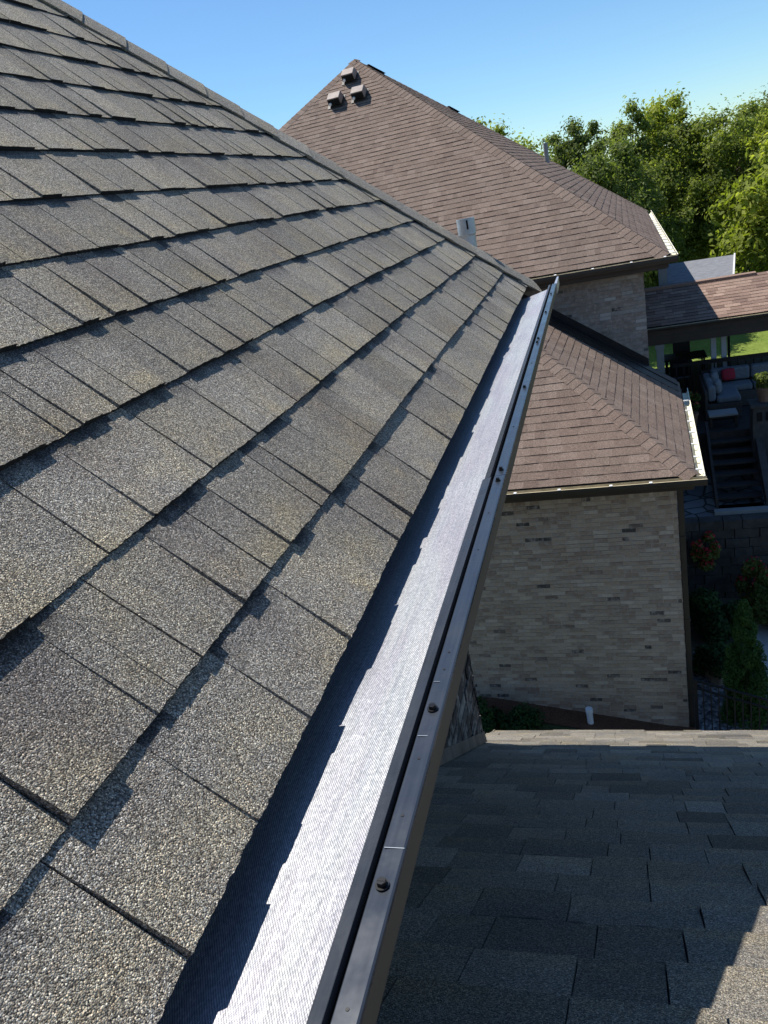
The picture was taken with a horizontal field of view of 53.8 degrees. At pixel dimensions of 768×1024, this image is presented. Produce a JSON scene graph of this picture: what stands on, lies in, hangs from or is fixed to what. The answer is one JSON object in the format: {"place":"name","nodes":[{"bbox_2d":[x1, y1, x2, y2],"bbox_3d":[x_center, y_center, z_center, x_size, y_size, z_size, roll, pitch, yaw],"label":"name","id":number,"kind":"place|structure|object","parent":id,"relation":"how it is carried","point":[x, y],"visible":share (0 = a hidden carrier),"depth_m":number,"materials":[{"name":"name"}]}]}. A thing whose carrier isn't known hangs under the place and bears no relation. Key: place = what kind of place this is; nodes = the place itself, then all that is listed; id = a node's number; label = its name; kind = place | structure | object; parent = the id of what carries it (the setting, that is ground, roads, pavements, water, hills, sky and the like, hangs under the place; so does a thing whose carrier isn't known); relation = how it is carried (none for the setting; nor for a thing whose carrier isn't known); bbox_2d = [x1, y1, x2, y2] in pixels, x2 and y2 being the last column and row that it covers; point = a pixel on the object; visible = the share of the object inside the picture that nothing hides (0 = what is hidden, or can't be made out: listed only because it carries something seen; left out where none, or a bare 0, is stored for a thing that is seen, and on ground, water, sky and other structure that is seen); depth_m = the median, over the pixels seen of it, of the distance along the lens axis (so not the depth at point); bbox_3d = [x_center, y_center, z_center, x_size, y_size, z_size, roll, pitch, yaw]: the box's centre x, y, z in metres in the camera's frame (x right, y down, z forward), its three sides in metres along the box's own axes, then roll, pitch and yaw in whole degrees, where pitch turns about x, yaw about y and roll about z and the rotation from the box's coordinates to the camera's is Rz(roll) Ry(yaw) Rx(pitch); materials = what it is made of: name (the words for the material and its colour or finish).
{"place":"outdoors","nodes":[
{"label":"outdoors","id":0,"kind":"place"},
{"bbox_2d":[62,0,767,169],"label":"sky","id":1,"kind":"structure","parent":0,"point":[536,63],"materials":[{"name":"blue"}]},
{"bbox_2d":[484,714,580,733],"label":"side lawn","id":2,"kind":"structure","parent":0,"point":[549,727],"depth_m":12.32,"materials":[{"name":"green plant"}]},
{"bbox_2d":[477,695,503,732],"bbox_3d":[1.584,3.381,12.467,0.783,0.566,0.720,-4,23,19],"label":"ground shrub","id":3,"kind":"object","parent":2,"relation":"on","point":[490,723],"visible":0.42,"depth_m":12.30,"materials":[{"name":"green plant"}]},
{"bbox_2d":[497,702,544,729],"bbox_3d":[2.217,3.421,12.288,0.734,0.610,0.707,-28,27,-36],"label":"ground shrub","id":4,"kind":"object","parent":2,"relation":"on","point":[520,718],"visible":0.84,"depth_m":12.19,"materials":[{"name":"green plant"}]},
{"bbox_2d":[496,270,755,729],"bbox_3d":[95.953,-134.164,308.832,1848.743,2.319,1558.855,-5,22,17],"label":"ground","id":5,"kind":"structure","parent":0,"point":[697,638],"depth_m":13.96,"materials":[{"name":"brown soil"}]},
{"bbox_2d":[0,0,767,1023],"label":"grey house","id":6,"kind":"structure","parent":5,"relation":"on","point":[266,388],"depth_m":1.05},
{"bbox_2d":[471,113,522,143],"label":"leafy tree","id":7,"kind":"object","parent":5,"relation":"on","point":[500,130],"visible":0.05,"depth_m":48.99,"materials":[{"name":"green plant"}]},
{"bbox_2d":[279,59,767,726],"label":"brown roofed house","id":8,"kind":"structure","parent":5,"relation":"on","point":[583,599],"depth_m":12.62,"materials":[{"name":"brown brick"}]},
{"bbox_2d":[509,127,561,162],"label":"leafy tree","id":9,"kind":"object","parent":5,"relation":"on","point":[531,147],"visible":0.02,"depth_m":45.82,"materials":[{"name":"green plant"}]},
{"bbox_2d":[541,131,581,167],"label":"leafy tree","id":10,"kind":"object","parent":5,"relation":"on","point":[552,140],"visible":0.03,"depth_m":37.83,"materials":[{"name":"green plant"}]},
{"bbox_2d":[478,697,695,730],"bbox_3d":[2.313,3.491,12.803,5.600,0.589,0.450,-4,23,19],"label":"mulch bed","id":11,"kind":"object","parent":5,"relation":"on","point":[566,717],"visible":0.33,"depth_m":12.46,"materials":[{"name":"brown soil"}]},
{"bbox_2d":[585,706,593,724],"bbox_3d":[3.384,3.444,12.411,0.120,0.550,0.120,-5,22,17],"label":"cleanout pipe","id":12,"kind":"object","parent":11,"relation":"on","point":[589,711],"visible":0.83,"depth_m":12.32,"materials":[{"name":"white plastic"}]},
{"bbox_2d":[581,119,607,159],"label":"leafy tree","id":13,"kind":"object","parent":5,"relation":"on","point":[592,126],"visible":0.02,"depth_m":38.09,"materials":[{"name":"green plant"}]},
{"bbox_2d":[567,122,671,236],"bbox_3d":[10.836,-12.546,35.182,5.014,10.072,5.169,-4,23,19],"label":"leafy tree","id":14,"kind":"object","parent":5,"relation":"on","point":[632,164],"visible":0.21,"depth_m":33.70,"materials":[{"name":"green plant"}]},
{"bbox_2d":[689,587,739,644],"bbox_3d":[6.056,1.811,13.759,0.970,1.152,0.961,-17,22,-14],"label":"leafy shrub","id":15,"kind":"object","parent":5,"relation":"on","point":[710,615],"visible":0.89,"depth_m":13.54,"materials":[{"name":"green plant"}]},
{"bbox_2d":[677,468,767,523],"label":"terrace","id":16,"kind":"structure","parent":5,"relation":"on","point":[699,501],"depth_m":15.41,"materials":[{"name":"grey stone"}]},
{"bbox_2d":[656,356,767,471],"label":"wooden deck","id":17,"kind":"structure","parent":16,"relation":"on","point":[724,428],"depth_m":16.30,"materials":[{"name":"brown wood"}]},
{"bbox_2d":[668,357,688,391],"bbox_3d":[7.258,-3.378,18.654,0.440,0.920,0.520,-5,22,17],"label":"patio chair","id":18,"kind":"object","parent":17,"relation":"on","point":[672,374],"visible":0.62,"depth_m":18.41,"materials":[{"name":"black metal"}]},
{"bbox_2d":[672,341,692,374],"bbox_3d":[7.843,-3.995,19.882,0.440,0.920,0.520,-5,22,17],"label":"patio chair","id":19,"kind":"object","parent":17,"relation":"on","point":[680,347],"visible":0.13,"depth_m":19.96,"materials":[{"name":"black metal"}]},
{"bbox_2d":[664,350,706,374],"bbox_3d":[7.661,-3.617,19.267,1.000,0.748,0.700,-4,23,19],"label":"patio table","id":20,"kind":"object","parent":17,"relation":"on","point":[702,354],"visible":0.68,"depth_m":19.09,"materials":[{"name":"black metal"}]},
{"bbox_2d":[686,391,701,425],"bbox_3d":[6.626,-2.237,16.323,0.435,0.789,0.381,-4,23,19],"label":"potted plant","id":21,"kind":"object","parent":17,"relation":"on","point":[695,404],"visible":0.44,"depth_m":16.19,"materials":[{"name":"green plant"}]},
{"bbox_2d":[673,352,767,396],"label":"deck railing","id":22,"kind":"object","parent":17,"relation":"on","point":[723,359],"visible":0.45,"depth_m":17.56,"materials":[{"name":"black metal"}]},
{"bbox_2d":[707,408,737,428],"bbox_3d":[7.179,-1.979,16.055,0.560,0.298,0.400,-4,23,19],"label":"coffee table","id":23,"kind":"object","parent":17,"relation":"on","point":[733,412],"visible":1,"depth_m":15.96,"materials":[{"name":"grey"}]},
{"bbox_2d":[698,362,767,419],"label":"outdoor sofa","id":24,"kind":"object","parent":17,"relation":"on","point":[738,391],"visible":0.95,"depth_m":16.84,"materials":[{"name":"fabric"}]},
{"bbox_2d":[710,371,718,382],"bbox_3d":[7.448,-3.009,17.061,0.140,0.288,0.320,-7,20,39],"label":"throw pillow","id":25,"kind":"object","parent":24,"relation":"on","point":[714,376],"visible":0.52,"depth_m":16.95,"materials":[{"name":"fabric"}]},
{"bbox_2d":[714,379,722,393],"bbox_3d":[7.267,-2.736,16.476,0.140,0.288,0.320,-9,19,35],"label":"throw pillow","id":26,"kind":"object","parent":24,"relation":"on","point":[718,385],"visible":0.99,"depth_m":16.36,"materials":[{"name":"fabric"}]},
{"bbox_2d":[721,368,735,380],"bbox_3d":[7.777,-3.112,17.117,0.300,0.270,0.140,-10,2,6],"label":"throw pillow","id":27,"kind":"object","parent":24,"relation":"on","point":[727,374],"visible":1,"depth_m":17.06,"materials":[{"name":"red fabric"}]},
{"bbox_2d":[747,398,767,481],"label":"stone pier","id":28,"kind":"structure","parent":16,"relation":"on","point":[758,413],"depth_m":15.14,"materials":[{"name":"grey stone"}]},
{"bbox_2d":[753,371,767,402],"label":"potted plant","id":29,"kind":"object","parent":28,"relation":"on","point":[761,383],"visible":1,"depth_m":14.90,"materials":[{"name":"green plant"}]},
{"bbox_2d":[678,513,767,597],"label":"retaining wall","id":30,"kind":"structure","parent":5,"relation":"on","point":[741,538],"depth_m":14.60,"materials":[{"name":"stone"}]},
{"bbox_2d":[690,531,721,571],"bbox_3d":[6.165,0.783,14.486,0.519,0.819,0.556,-26,25,-32],"label":"flowering shrub","id":31,"kind":"object","parent":30,"relation":"on","point":[706,556],"visible":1,"depth_m":14.42,"materials":[{"name":"green plant"}]},
{"bbox_2d":[692,652,766,730],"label":"gravel bed","id":32,"kind":"object","parent":5,"relation":"on","point":[707,705],"visible":0.16,"depth_m":12.47,"materials":[{"name":"grey gravel"}]},
{"bbox_2d":[692,636,729,678],"bbox_3d":[5.667,2.561,13.047,0.784,0.758,0.744,-17,22,-12],"label":"leafy shrub","id":33,"kind":"object","parent":32,"relation":"on","point":[709,655],"visible":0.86,"depth_m":12.92,"materials":[{"name":"green plant"}]},
{"bbox_2d":[705,670,726,685],"bbox_3d":[5.751,2.823,12.993,0.440,0.585,0.372,-5,22,17],"label":"boulder","id":34,"kind":"object","parent":32,"relation":"on","point":[715,681],"visible":0.32,"depth_m":12.87,"materials":[{"name":"grey stone"}]},
{"bbox_2d":[693,678,767,730],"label":"metal fence","id":35,"kind":"object","parent":32,"relation":"on","point":[695,681],"visible":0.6,"depth_m":11.28,"materials":[{"name":"black metal"}]},
{"bbox_2d":[717,599,767,729],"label":"arborvitae","id":36,"kind":"object","parent":32,"relation":"on","point":[744,665],"visible":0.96,"depth_m":11.65,"materials":[{"name":"green plant"}]},
{"bbox_2d":[734,556,767,605],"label":"flowering shrub","id":37,"kind":"object","parent":5,"relation":"on","point":[751,567],"visible":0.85,"depth_m":14.00,"materials":[{"name":"green plant"}]},
{"bbox_2d":[747,586,767,624],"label":"leafy shrub","id":38,"kind":"object","parent":5,"relation":"on","point":[758,598],"visible":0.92,"depth_m":13.55,"materials":[{"name":"green plant"}]},
{"bbox_2d":[649,271,767,368],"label":"lawn","id":39,"kind":"structure","parent":0,"point":[749,343],"depth_m":33.03,"materials":[{"name":"green plant"}]},
{"bbox_2d":[543,116,596,173],"bbox_3d":[10.022,-14.128,38.288,3.056,10.994,3.214,-4,23,19],"label":"leafy tree","id":40,"kind":"object","parent":39,"relation":"on","point":[577,141],"visible":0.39,"depth_m":36.61,"materials":[{"name":"green plant"}]},
{"bbox_2d":[570,135,682,287],"bbox_3d":[10.027,-11.618,34.068,6.264,9.506,6.180,6,28,38],"label":"leafy tree","id":41,"kind":"object","parent":39,"relation":"on","point":[601,169],"visible":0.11,"depth_m":32.40,"materials":[{"name":"green plant"}]},
{"bbox_2d":[598,93,657,182],"bbox_3d":[12.848,-15.335,39.364,3.034,11.323,3.522,-4,23,19],"label":"leafy tree","id":42,"kind":"object","parent":39,"relation":"on","point":[643,125],"visible":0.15,"depth_m":37.39,"materials":[{"name":"green plant"}]},
{"bbox_2d":[623,151,698,287],"bbox_3d":[11.987,-12.741,36.731,6.266,8.850,6.464,-29,27,-37],"label":"leafy tree","id":43,"kind":"object","parent":39,"relation":"on","point":[680,225],"visible":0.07,"depth_m":35.21,"materials":[{"name":"green plant"}]},
{"bbox_2d":[633,82,713,217],"bbox_3d":[15.770,-16.379,40.159,4.734,11.504,4.752,6,28,39],"label":"leafy tree","id":44,"kind":"object","parent":39,"relation":"on","point":[660,115],"visible":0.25,"depth_m":38.41,"materials":[{"name":"green plant"}]},
{"bbox_2d":[631,108,756,285],"bbox_3d":[14.883,-14.923,39.057,6.802,10.000,8.059,-20,23,-20],"label":"leafy tree","id":45,"kind":"object","parent":39,"relation":"on","point":[695,131],"visible":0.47,"depth_m":36.82,"materials":[{"name":"green plant"}]},
{"bbox_2d":[651,115,765,261],"bbox_3d":[16.976,-15.684,39.935,7.478,9.954,8.028,-4,23,19],"label":"leafy tree","id":46,"kind":"object","parent":39,"relation":"on","point":[745,138],"visible":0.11,"depth_m":38.04,"materials":[{"name":"green plant"}]},
{"bbox_2d":[675,89,767,271],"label":"leafy tree","id":47,"kind":"object","parent":39,"relation":"on","point":[742,116],"visible":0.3,"depth_m":36.01,"materials":[{"name":"green plant"}]},
{"bbox_2d":[702,132,767,273],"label":"leafy tree","id":48,"kind":"object","parent":39,"relation":"on","point":[745,238],"visible":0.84,"depth_m":22.73,"materials":[{"name":"green plant"}]},
{"bbox_2d":[730,104,767,263],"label":"leafy tree","id":49,"kind":"object","parent":39,"relation":"on","point":[760,119],"visible":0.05,"depth_m":38.04,"materials":[{"name":"green plant"}]},
{"bbox_2d":[733,85,767,147],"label":"leafy tree","id":50,"kind":"object","parent":39,"relation":"on","point":[763,103],"depth_m":41.23,"materials":[{"name":"green plant"}]},
{"bbox_2d":[705,421,767,515],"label":"garden stairs","id":51,"kind":"structure","parent":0,"point":[760,459],"depth_m":15.11,"materials":[{"name":"stone"}]},
{"bbox_2d":[755,622,767,695],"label":"paved path","id":52,"kind":"structure","parent":0,"point":[762,635],"depth_m":13.60,"materials":[{"name":"grey stone"}]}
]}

